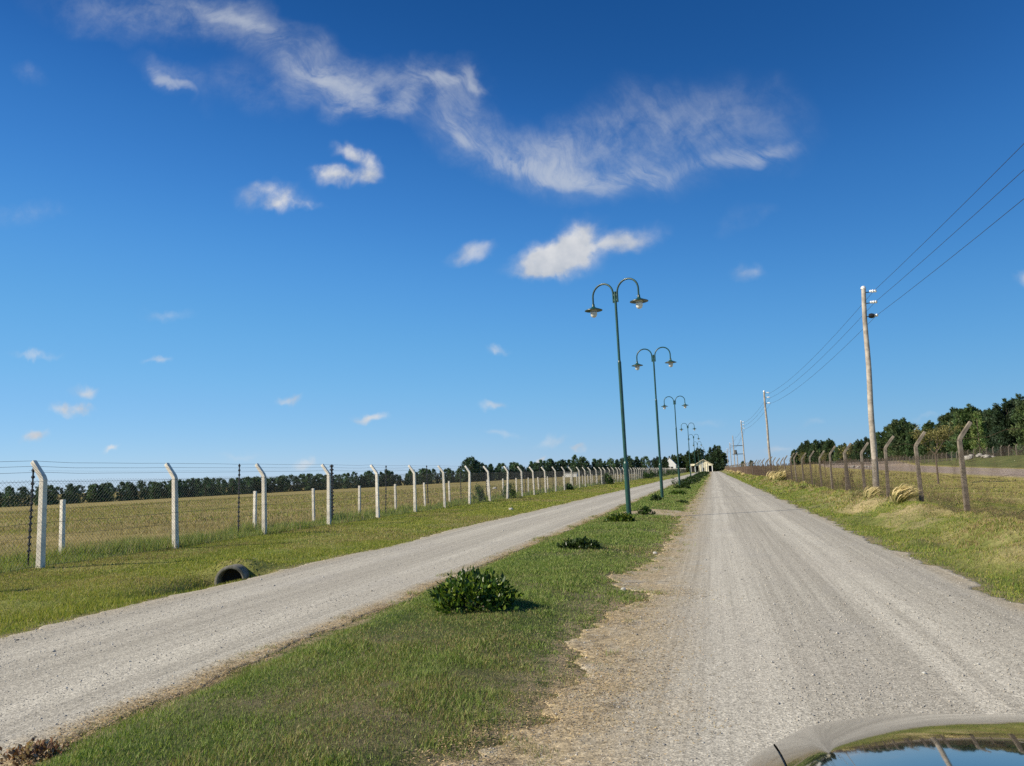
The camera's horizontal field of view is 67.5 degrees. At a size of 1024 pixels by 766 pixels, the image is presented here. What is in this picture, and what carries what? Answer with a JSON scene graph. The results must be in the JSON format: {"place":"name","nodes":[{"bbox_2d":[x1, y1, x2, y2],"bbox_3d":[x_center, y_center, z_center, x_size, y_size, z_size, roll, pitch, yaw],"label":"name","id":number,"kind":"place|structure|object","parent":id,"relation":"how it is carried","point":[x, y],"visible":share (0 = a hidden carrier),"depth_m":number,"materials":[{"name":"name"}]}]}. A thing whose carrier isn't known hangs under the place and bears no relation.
{"place":"outdoors","nodes":[
{"label":"outdoors","id":0,"kind":"place"},
{"bbox_2d":[0,475,664,573],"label":"pasture grass","id":1,"kind":"structure","parent":0,"point":[272,530],"depth_m":35.17,"materials":[{"name":"green plant"}]},
{"bbox_2d":[0,477,674,638],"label":"verge grass","id":2,"kind":"structure","parent":0,"point":[80,608],"depth_m":16.76,"materials":[{"name":"green plant"}]},
{"bbox_2d":[0,472,696,765],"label":"side road","id":3,"kind":"structure","parent":0,"point":[489,534],"depth_m":8.70,"materials":[{"name":"grey gravel"}]},
{"bbox_2d":[0,455,1023,765],"bbox_3d":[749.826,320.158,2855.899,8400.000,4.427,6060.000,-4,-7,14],"label":"ground","id":4,"kind":"structure","parent":0,"point":[560,661],"depth_m":8.27,"materials":[{"name":"green plant"}]},
{"bbox_2d":[1,485,16,506],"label":"conifer tree","id":5,"kind":"object","parent":4,"relation":"on","point":[5,497],"visible":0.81,"depth_m":254.03,"materials":[{"name":"green plant"}]},
{"bbox_2d":[12,486,30,506],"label":"conifer tree","id":6,"kind":"object","parent":4,"relation":"on","point":[23,488],"visible":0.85,"depth_m":258.33,"materials":[{"name":"green plant"}]},
{"bbox_2d":[0,735,69,765],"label":"dry weed","id":7,"kind":"object","parent":4,"relation":"on","point":[38,748],"visible":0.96,"depth_m":4.49,"materials":[{"name":"brown plant"}]},
{"bbox_2d":[47,484,58,504],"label":"conifer tree","id":8,"kind":"object","parent":4,"relation":"on","point":[51,492],"visible":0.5,"depth_m":272.63,"materials":[{"name":"green plant"}]},
{"bbox_2d":[60,483,76,503],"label":"conifer tree","id":9,"kind":"object","parent":4,"relation":"on","point":[69,486],"visible":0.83,"depth_m":276.67,"materials":[{"name":"green plant"}]},
{"bbox_2d":[66,485,81,502],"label":"conifer tree","id":10,"kind":"object","parent":4,"relation":"on","point":[75,488],"visible":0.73,"depth_m":279.20,"materials":[{"name":"green plant"}]},
{"bbox_2d":[75,485,87,502],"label":"conifer tree","id":11,"kind":"object","parent":4,"relation":"on","point":[83,489],"visible":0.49,"depth_m":289.17,"materials":[{"name":"green plant"}]},
{"bbox_2d":[84,483,104,502],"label":"conifer tree","id":12,"kind":"object","parent":4,"relation":"on","point":[93,490],"visible":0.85,"depth_m":287.38,"materials":[{"name":"green plant"}]},
{"bbox_2d":[95,485,107,501],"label":"conifer tree","id":13,"kind":"object","parent":4,"relation":"on","point":[103,495],"visible":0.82,"depth_m":290.71,"materials":[{"name":"green plant"}]},
{"bbox_2d":[97,482,116,501],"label":"conifer tree","id":14,"kind":"object","parent":4,"relation":"on","point":[107,490],"visible":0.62,"depth_m":296.31,"materials":[{"name":"green plant"}]},
{"bbox_2d":[114,481,129,500],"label":"conifer tree","id":15,"kind":"object","parent":4,"relation":"on","point":[121,493],"visible":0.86,"depth_m":299.70,"materials":[{"name":"green plant"}]},
{"bbox_2d":[126,483,138,499],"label":"conifer tree","id":16,"kind":"object","parent":4,"relation":"on","point":[133,489],"visible":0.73,"depth_m":307.88,"materials":[{"name":"green plant"}]},
{"bbox_2d":[135,479,149,499],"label":"conifer tree","id":17,"kind":"object","parent":4,"relation":"on","point":[140,487],"visible":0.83,"depth_m":313.35,"materials":[{"name":"green plant"}]},
{"bbox_2d":[149,481,161,498],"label":"conifer tree","id":18,"kind":"object","parent":4,"relation":"on","point":[157,494],"visible":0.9,"depth_m":318.66,"materials":[{"name":"green plant"}]},
{"bbox_2d":[166,480,182,497],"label":"conifer tree","id":19,"kind":"object","parent":4,"relation":"on","point":[169,492],"visible":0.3,"depth_m":327.83,"materials":[{"name":"green plant"}]},
{"bbox_2d":[183,480,195,496],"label":"conifer tree","id":20,"kind":"object","parent":4,"relation":"on","point":[187,488],"visible":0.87,"depth_m":339.48,"materials":[{"name":"green plant"}]},
{"bbox_2d":[192,478,202,496],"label":"conifer tree","id":21,"kind":"object","parent":4,"relation":"on","point":[200,491],"visible":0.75,"depth_m":344.66,"materials":[{"name":"green plant"}]},
{"bbox_2d":[196,476,213,495],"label":"conifer tree","id":22,"kind":"object","parent":4,"relation":"on","point":[205,484],"visible":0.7,"depth_m":349.23,"materials":[{"name":"green plant"}]},
{"bbox_2d":[217,479,226,495],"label":"conifer tree","id":23,"kind":"object","parent":4,"relation":"on","point":[222,484],"visible":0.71,"depth_m":362.56,"materials":[{"name":"green plant"}]},
{"bbox_2d":[227,478,237,494],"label":"conifer tree","id":24,"kind":"object","parent":4,"relation":"on","point":[231,487],"visible":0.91,"depth_m":367.36,"materials":[{"name":"green plant"}]},
{"bbox_2d":[214,558,257,584],"bbox_3d":[-5.087,3.626,14.420,0.552,0.552,1.600,-2,-7,-6],"label":"culvert pipe","id":25,"kind":"object","parent":4,"relation":"on","point":[233,572],"visible":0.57,"depth_m":13.89,"materials":[{"name":"concrete"}]},
{"bbox_2d":[240,477,254,493],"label":"conifer tree","id":26,"kind":"object","parent":4,"relation":"on","point":[249,485],"visible":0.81,"depth_m":374.56,"materials":[{"name":"green plant"}]},
{"bbox_2d":[250,476,261,493],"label":"conifer tree","id":27,"kind":"object","parent":4,"relation":"on","point":[258,482],"visible":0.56,"depth_m":386.27,"materials":[{"name":"green plant"}]},
{"bbox_2d":[266,477,276,492],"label":"conifer tree","id":28,"kind":"object","parent":4,"relation":"on","point":[270,483],"visible":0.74,"depth_m":390.20,"materials":[{"name":"green plant"}]},
{"bbox_2d":[272,475,290,491],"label":"conifer tree","id":29,"kind":"object","parent":4,"relation":"on","point":[277,481],"visible":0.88,"depth_m":391.67,"materials":[{"name":"green plant"}]},
{"bbox_2d":[292,476,301,490],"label":"conifer tree","id":30,"kind":"object","parent":4,"relation":"on","point":[297,484],"visible":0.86,"depth_m":394.63,"materials":[{"name":"green plant"}]},
{"bbox_2d":[302,473,312,490],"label":"conifer tree","id":31,"kind":"object","parent":4,"relation":"on","point":[306,482],"visible":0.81,"depth_m":395.70,"materials":[{"name":"green plant"}]},
{"bbox_2d":[311,475,320,489],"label":"conifer tree","id":32,"kind":"object","parent":4,"relation":"on","point":[317,481],"visible":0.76,"depth_m":398.66,"materials":[{"name":"green plant"}]},
{"bbox_2d":[0,473,633,554],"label":"post fence","id":33,"kind":"object","parent":4,"relation":"on","point":[63,517],"visible":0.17,"depth_m":25.95,"materials":[{"name":"concrete"}]},
{"bbox_2d":[26,464,641,564],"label":"electric fence","id":34,"kind":"object","parent":4,"relation":"on","point":[32,503],"visible":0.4,"depth_m":23.29,"materials":[{"name":"metal"}]},
{"bbox_2d":[0,460,685,572],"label":"chain link fence","id":35,"kind":"object","parent":4,"relation":"on","point":[41,546],"visible":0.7,"depth_m":23.00,"materials":[{"name":"concrete"}]},
{"bbox_2d":[339,473,349,488],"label":"conifer tree","id":36,"kind":"object","parent":4,"relation":"on","point":[343,481],"visible":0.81,"depth_m":400.92,"materials":[{"name":"green plant"}]},
{"bbox_2d":[349,471,360,487],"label":"conifer tree","id":37,"kind":"object","parent":4,"relation":"on","point":[355,483],"visible":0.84,"depth_m":404.87,"materials":[{"name":"green plant"}]},
{"bbox_2d":[8,475,710,765],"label":"median grass","id":38,"kind":"structure","parent":4,"relation":"on","point":[503,566],"depth_m":5.91,"materials":[{"name":"green plant"}]},
{"bbox_2d":[361,470,374,487],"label":"conifer tree","id":39,"kind":"object","parent":4,"relation":"on","point":[369,481],"visible":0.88,"depth_m":407.79,"materials":[{"name":"green plant"}]},
{"bbox_2d":[418,468,432,483],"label":"conifer tree","id":40,"kind":"object","parent":4,"relation":"on","point":[422,471],"visible":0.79,"depth_m":426.14,"materials":[{"name":"green plant"}]},
{"bbox_2d":[461,456,481,481],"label":"conifer tree","id":41,"kind":"object","parent":4,"relation":"on","point":[472,461],"visible":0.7,"depth_m":433.18,"materials":[{"name":"green plant"}]},
{"bbox_2d":[425,565,523,614],"bbox_3d":[-0.419,2.260,8.490,1.106,0.512,0.905,-2,-7,-5],"label":"leafy shrub","id":42,"kind":"object","parent":4,"relation":"on","point":[485,589],"visible":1,"depth_m":8.34,"materials":[{"name":"green plant"}]},
{"bbox_2d":[471,482,485,501],"bbox_3d":[-1.955,6.467,45.367,0.988,1.296,1.016,0,-7,-20],"label":"fence bush","id":43,"kind":"object","parent":4,"relation":"on","point":[481,495],"visible":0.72,"depth_m":45.30,"materials":[{"name":"green plant"}]},
{"bbox_2d":[495,463,508,479],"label":"conifer tree","id":44,"kind":"object","parent":4,"relation":"on","point":[502,469],"visible":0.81,"depth_m":462.76,"materials":[{"name":"green plant"}]},
{"bbox_2d":[501,482,515,497],"bbox_3d":[-0.219,7.073,51.057,1.155,1.259,1.514,-4,-7,14],"label":"fence bush","id":45,"kind":"object","parent":4,"relation":"on","point":[513,492],"visible":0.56,"depth_m":50.87,"materials":[{"name":"green plant"}]},
{"bbox_2d":[555,459,570,476],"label":"conifer tree","id":46,"kind":"object","parent":4,"relation":"on","point":[562,461],"visible":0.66,"depth_m":512.56,"materials":[{"name":"green plant"}]},
{"bbox_2d":[569,454,580,472],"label":"conifer tree","id":47,"kind":"object","parent":4,"relation":"on","point":[574,463],"visible":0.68,"depth_m":492.43,"materials":[{"name":"green plant"}]},
{"bbox_2d":[557,536,600,548],"bbox_3d":[1.288,3.091,14.831,0.946,0.271,0.655,-4,-7,14],"label":"leafy shrub","id":48,"kind":"object","parent":4,"relation":"on","point":[583,542],"visible":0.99,"depth_m":14.67,"materials":[{"name":"green plant"}]},
{"bbox_2d":[578,456,589,475],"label":"conifer tree","id":49,"kind":"object","parent":4,"relation":"on","point":[581,460],"visible":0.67,"depth_m":517.25,"materials":[{"name":"green plant"}]},
{"bbox_2d":[594,460,605,474],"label":"conifer tree","id":50,"kind":"object","parent":4,"relation":"on","point":[597,464],"visible":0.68,"depth_m":518.25,"materials":[{"name":"green plant"}]},
{"bbox_2d":[599,472,614,483],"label":"fence bush","id":51,"kind":"object","parent":4,"relation":"on","point":[609,479],"visible":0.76,"depth_m":95.03,"materials":[{"name":"green plant"}]},
{"bbox_2d":[605,457,617,474],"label":"conifer tree","id":52,"kind":"object","parent":4,"relation":"on","point":[610,461],"visible":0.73,"depth_m":522.35,"materials":[{"name":"green plant"}]},
{"bbox_2d":[585,278,647,514],"bbox_3d":[3.668,0.585,25.607,2.400,8.215,0.616,-8,-9,38],"label":"street lamp","id":53,"kind":"object","parent":4,"relation":"on","point":[638,301],"visible":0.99,"depth_m":25.57,"materials":[{"name":"green metal"}]},
{"bbox_2d":[603,512,634,521],"bbox_3d":[3.105,3.896,22.257,0.928,0.347,0.751,-4,-7,14],"label":"leafy shrub","id":54,"kind":"object","parent":4,"relation":"on","point":[622,516],"visible":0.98,"depth_m":22.11,"materials":[{"name":"green plant"}]},
{"bbox_2d":[620,455,635,473],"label":"conifer tree","id":55,"kind":"object","parent":4,"relation":"on","point":[630,462],"visible":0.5,"depth_m":524.88,"materials":[{"name":"green plant"}]},
{"bbox_2d":[638,456,651,470],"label":"conifer tree","id":56,"kind":"object","parent":4,"relation":"on","point":[647,461],"visible":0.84,"depth_m":526.72,"materials":[{"name":"green plant"}]},
{"bbox_2d":[637,505,655,514],"bbox_3d":[4.474,4.297,25.812,0.654,0.387,0.612,-7,-8,33],"label":"leafy shrub","id":57,"kind":"object","parent":4,"relation":"on","point":[645,509],"visible":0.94,"depth_m":25.67,"materials":[{"name":"green plant"}]},
{"bbox_2d":[632,347,675,497],"bbox_3d":[7.653,2.192,40.279,2.400,8.215,0.616,-5,-8,22],"label":"street lamp","id":58,"kind":"object","parent":4,"relation":"on","point":[670,362],"visible":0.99,"depth_m":40.30,"materials":[{"name":"green metal"}]},
{"bbox_2d":[661,456,669,468],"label":"conifer tree","id":59,"kind":"object","parent":4,"relation":"on","point":[664,462],"visible":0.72,"depth_m":382.35,"materials":[{"name":"green plant"}]},
{"bbox_2d":[661,396,687,483],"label":"street lamp","id":60,"kind":"object","parent":4,"relation":"on","point":[685,405],"visible":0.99,"depth_m":67.40,"materials":[{"name":"metal"}]},
{"bbox_2d":[676,454,686,471],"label":"conifer tree","id":61,"kind":"object","parent":4,"relation":"on","point":[681,461],"visible":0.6,"depth_m":418.68,"materials":[{"name":"green plant"}]},
{"bbox_2d":[682,451,694,471],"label":"conifer tree","id":62,"kind":"object","parent":4,"relation":"on","point":[686,460],"visible":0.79,"depth_m":415.66,"materials":[{"name":"green plant"}]},
{"bbox_2d":[692,448,704,462],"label":"conifer tree","id":63,"kind":"object","parent":4,"relation":"on","point":[698,452],"visible":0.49,"depth_m":417.40,"materials":[{"name":"green plant"}]},
{"bbox_2d":[690,459,712,471],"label":"gatehouse","id":64,"kind":"object","parent":4,"relation":"on","point":[706,466],"visible":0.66,"depth_m":390.26,"materials":[{"name":"beige paint"}]},
{"bbox_2d":[707,444,725,470],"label":"conifer tree","id":65,"kind":"object","parent":4,"relation":"on","point":[716,460],"visible":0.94,"depth_m":400.41,"materials":[{"name":"green plant"}]},
{"bbox_2d":[763,390,771,471],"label":"utility pole","id":66,"kind":"object","parent":4,"relation":"on","point":[768,443],"visible":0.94,"depth_m":95.02,"materials":[{"name":"wood"}]},
{"bbox_2d":[775,469,789,480],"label":"straw tuft","id":67,"kind":"object","parent":4,"relation":"on","point":[781,475],"visible":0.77,"depth_m":59.54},
{"bbox_2d":[789,449,799,464],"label":"conifer tree","id":68,"kind":"object","parent":4,"relation":"on","point":[794,451],"visible":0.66,"depth_m":674.70,"materials":[{"name":"green plant"}]},
{"bbox_2d":[798,440,812,464],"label":"conifer tree","id":69,"kind":"object","parent":4,"relation":"on","point":[804,447],"visible":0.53,"depth_m":599.42,"materials":[{"name":"green plant"}]},
{"bbox_2d":[808,439,822,463],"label":"conifer tree","id":70,"kind":"object","parent":4,"relation":"on","point":[815,444],"visible":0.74,"depth_m":533.99,"materials":[{"name":"green plant"}]},
{"bbox_2d":[821,438,835,462],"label":"conifer tree","id":71,"kind":"object","parent":4,"relation":"on","point":[828,445],"visible":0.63,"depth_m":488.68,"materials":[{"name":"green plant"}]},
{"bbox_2d":[832,445,847,462],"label":"conifer tree","id":72,"kind":"object","parent":4,"relation":"on","point":[836,451],"visible":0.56,"depth_m":433.29,"materials":[{"name":"green plant"}]},
{"bbox_2d":[838,443,853,461],"bbox_3d":[25.024,6.009,57.224,1.250,3.040,1.132,-4,-7,14],"label":"young tree","id":73,"kind":"object","parent":4,"relation":"on","point":[848,453],"visible":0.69,"depth_m":57.26,"materials":[{"name":"green plant"}]},
{"bbox_2d":[851,439,867,461],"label":"conifer tree","id":74,"kind":"object","parent":4,"relation":"on","point":[858,445],"visible":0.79,"depth_m":344.63,"materials":[{"name":"green plant"}]},
{"bbox_2d":[860,436,871,461],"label":"conifer tree","id":75,"kind":"object","parent":4,"relation":"on","point":[868,447],"visible":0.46,"depth_m":361.47,"materials":[{"name":"green plant"}]},
{"bbox_2d":[861,286,879,488],"bbox_3d":[16.479,0.421,34.804,0.722,9.914,0.369,-2,-7,14],"label":"utility pole","id":76,"kind":"object","parent":4,"relation":"on","point":[872,434],"visible":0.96,"depth_m":34.86,"materials":[{"name":"brown wood"}]},
{"bbox_2d":[729,199,1022,451],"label":"power cable","id":77,"kind":"object","parent":76,"relation":"attached to","point":[905,293],"visible":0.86,"depth_m":28.48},
{"bbox_2d":[734,144,1023,440],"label":"power cable","id":78,"kind":"object","parent":76,"relation":"attached to","point":[904,261],"visible":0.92,"depth_m":26.74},
{"bbox_2d":[737,170,1023,444],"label":"power cable","id":79,"kind":"object","parent":76,"relation":"attached to","point":[918,264],"visible":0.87,"depth_m":25.40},
{"bbox_2d":[861,486,885,497],"bbox_3d":[12.365,3.751,26.101,0.688,0.604,0.778,3,-8,-35],"label":"straw tuft","id":80,"kind":"object","parent":4,"relation":"on","point":[875,491],"visible":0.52,"depth_m":26.02,"materials":[{"name":"beige plant"}]},
{"bbox_2d":[725,421,1023,520],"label":"chain link fence","id":81,"kind":"object","parent":4,"relation":"on","point":[757,470],"visible":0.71,"depth_m":21.66,"materials":[{"name":"metal"}]},
{"bbox_2d":[726,472,1023,603],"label":"bank grass","id":82,"kind":"structure","parent":4,"relation":"on","point":[788,496],"depth_m":16.45,"materials":[{"name":"green plant"}]},
{"bbox_2d":[876,430,894,460],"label":"conifer tree","id":83,"kind":"object","parent":4,"relation":"on","point":[882,440],"visible":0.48,"depth_m":290.83,"materials":[{"name":"green plant"}]},
{"bbox_2d":[885,417,917,460],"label":"conifer tree","id":84,"kind":"object","parent":4,"relation":"on","point":[898,432],"visible":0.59,"depth_m":273.90,"materials":[{"name":"green plant"}]},
{"bbox_2d":[889,483,919,504],"bbox_3d":[10.839,3.014,21.049,0.878,0.669,0.790,-4,-7,14],"label":"straw tuft","id":85,"kind":"object","parent":4,"relation":"on","point":[902,494],"visible":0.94,"depth_m":20.98,"materials":[{"name":"beige plant"}]},
{"bbox_2d":[798,471,1023,503],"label":"paddock grass","id":86,"kind":"structure","parent":4,"relation":"on","point":[983,480],"depth_m":41.52,"materials":[{"name":"green plant"}]},
{"bbox_2d":[903,429,923,459],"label":"conifer tree","id":87,"kind":"object","parent":4,"relation":"on","point":[909,450],"visible":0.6,"depth_m":251.11,"materials":[{"name":"green plant"}]},
{"bbox_2d":[827,444,1023,464],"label":"chain link fence","id":88,"kind":"object","parent":4,"relation":"on","point":[992,451],"visible":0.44,"depth_m":181.74,"materials":[{"name":"metal"}]},
{"bbox_2d":[918,420,936,458],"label":"conifer tree","id":89,"kind":"object","parent":4,"relation":"on","point":[929,425],"visible":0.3,"depth_m":241.17,"materials":[{"name":"green plant"}]},
{"bbox_2d":[909,421,965,482],"bbox_3d":[25.479,4.189,45.813,2.218,4.055,2.484,1,-8,-27],"label":"young tree","id":90,"kind":"object","parent":4,"relation":"on","point":[930,435],"visible":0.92,"depth_m":45.79,"materials":[{"name":"green plant"}]},
{"bbox_2d":[928,424,952,458],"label":"conifer tree","id":91,"kind":"object","parent":4,"relation":"on","point":[934,444],"visible":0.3,"depth_m":219.95,"materials":[{"name":"green plant"}]},
{"bbox_2d":[934,406,958,451],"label":"conifer tree","id":92,"kind":"object","parent":4,"relation":"on","point":[943,419],"visible":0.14,"depth_m":229.48,"materials":[{"name":"green plant"}]},
{"bbox_2d":[946,408,970,457],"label":"conifer tree","id":93,"kind":"object","parent":4,"relation":"on","point":[949,422],"visible":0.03,"depth_m":209.66,"materials":[{"name":"green plant"}]},
{"bbox_2d":[944,403,983,457],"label":"conifer tree","id":94,"kind":"object","parent":4,"relation":"on","point":[963,418],"visible":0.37,"depth_m":194.17,"materials":[{"name":"green plant"}]},
{"bbox_2d":[968,410,988,454],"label":"poplar tree","id":95,"kind":"object","parent":4,"relation":"on","point":[980,427],"visible":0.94,"depth_m":180.59,"materials":[{"name":"green plant"}]},
{"bbox_2d":[976,408,996,455],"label":"conifer tree","id":96,"kind":"object","parent":4,"relation":"on","point":[987,416],"visible":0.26,"depth_m":188.00,"materials":[{"name":"green plant"}]},
{"bbox_2d":[988,398,1023,455],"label":"conifer tree","id":97,"kind":"object","parent":4,"relation":"on","point":[1004,415],"visible":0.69,"depth_m":169.77,"materials":[{"name":"green plant"}]},
{"bbox_2d":[994,393,1023,455],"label":"conifer tree","id":98,"kind":"object","parent":4,"relation":"on","point":[1017,397],"visible":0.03,"depth_m":181.90,"materials":[{"name":"green plant"}]},
{"bbox_2d":[1008,401,1023,454],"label":"conifer tree","id":99,"kind":"object","parent":4,"relation":"on","point":[1019,417],"visible":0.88,"depth_m":165.33,"materials":[{"name":"green plant"}]},
{"bbox_2d":[0,0,1023,494],"label":"sky","id":100,"kind":"structure","parent":0,"point":[347,235],"materials":[{"name":"blue"}]},
{"bbox_2d":[0,471,1023,765],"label":"gravel road","id":101,"kind":"structure","parent":0,"point":[724,491],"depth_m":6.58,"materials":[{"name":"grey gravel"}]},
{"bbox_2d":[0,500,742,765],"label":"straw litter","id":102,"kind":"object","parent":101,"relation":"on","point":[220,676],"visible":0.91,"depth_m":5.57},
{"bbox_2d":[744,713,1023,765],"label":"parked car","id":103,"kind":"object","parent":101,"relation":"on","point":[933,739],"visible":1,"depth_m":1.34,"materials":[{"name":"paint"}]},
{"bbox_2d":[620,509,689,516],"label":"bare ground","id":104,"kind":"structure","parent":0,"point":[659,511],"depth_m":27.58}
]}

